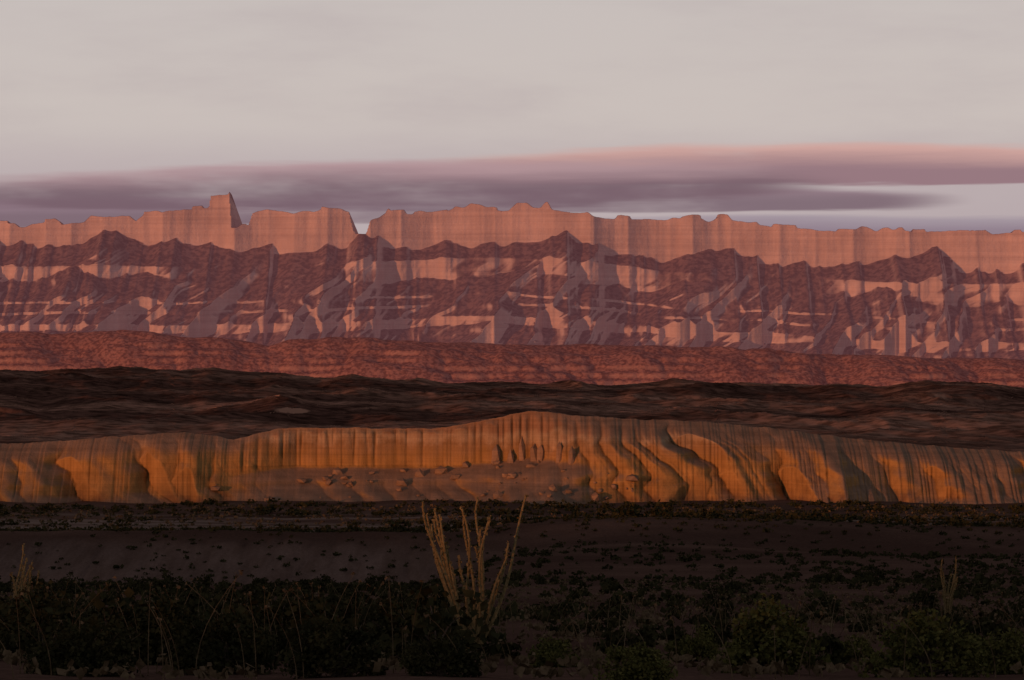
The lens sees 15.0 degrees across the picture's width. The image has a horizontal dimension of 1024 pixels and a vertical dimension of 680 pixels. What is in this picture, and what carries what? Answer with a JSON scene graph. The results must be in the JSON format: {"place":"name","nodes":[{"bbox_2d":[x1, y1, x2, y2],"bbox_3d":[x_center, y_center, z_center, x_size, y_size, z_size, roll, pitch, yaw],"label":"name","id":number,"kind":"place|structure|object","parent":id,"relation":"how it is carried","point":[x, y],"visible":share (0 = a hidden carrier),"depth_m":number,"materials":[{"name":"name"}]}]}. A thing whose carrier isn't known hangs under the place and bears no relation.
{"place":"outdoors","nodes":[
{"label":"outdoors","id":0,"kind":"place"},
{"bbox_2d":[0,192,1023,359],"bbox_3d":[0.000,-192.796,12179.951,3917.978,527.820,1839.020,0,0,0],"label":"cliff","id":1,"kind":"structure","parent":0,"point":[528,274],"depth_m":11853.54,"materials":[{"name":"red stone"}]},
{"bbox_2d":[0,366,1023,679],"bbox_3d":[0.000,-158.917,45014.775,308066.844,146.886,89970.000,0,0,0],"label":"ground","id":2,"kind":"structure","parent":0,"point":[66,404],"depth_m":1092.02,"materials":[{"name":"brown soil"}]},
{"bbox_2d":[10,543,40,600],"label":"ocotillo","id":3,"kind":"object","parent":2,"relation":"on","point":[21,583],"visible":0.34,"depth_m":149.93,"materials":[{"name":"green plant"}]},
{"bbox_2d":[420,495,528,649],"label":"ocotillo","id":4,"kind":"object","parent":2,"relation":"on","point":[446,566],"visible":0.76,"depth_m":115.86,"materials":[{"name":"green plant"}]},
{"bbox_2d":[0,497,1023,679],"bbox_3d":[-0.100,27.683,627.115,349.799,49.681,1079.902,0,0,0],"label":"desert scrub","id":5,"kind":"object","parent":2,"relation":"on","point":[344,629],"visible":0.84,"depth_m":125.39,"materials":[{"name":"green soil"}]},
{"bbox_2d":[0,411,1023,504],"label":"badlands","id":6,"kind":"structure","parent":2,"relation":"on","point":[668,460],"depth_m":1195.51,"materials":[{"name":"orange stone"}]},
{"bbox_2d":[211,436,637,501],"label":"boulders","id":7,"kind":"object","parent":6,"relation":"on","point":[536,454],"visible":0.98,"depth_m":1198.58,"materials":[{"name":"brown stone"}]},
{"bbox_2d":[940,555,957,613],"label":"ocotillo","id":8,"kind":"object","parent":2,"relation":"on","point":[952,591],"visible":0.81,"depth_m":209.72,"materials":[{"name":"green plant"}]},
{"bbox_2d":[0,330,1023,387],"bbox_3d":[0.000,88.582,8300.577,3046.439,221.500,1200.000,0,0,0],"label":"talus slope","id":9,"kind":"structure","parent":0,"point":[443,362],"depth_m":8154.13,"materials":[{"name":"red stone"}]},
{"bbox_2d":[0,0,1023,233],"label":"sky","id":10,"kind":"structure","parent":0,"point":[820,115],"materials":[{"name":"grey"}]}
]}

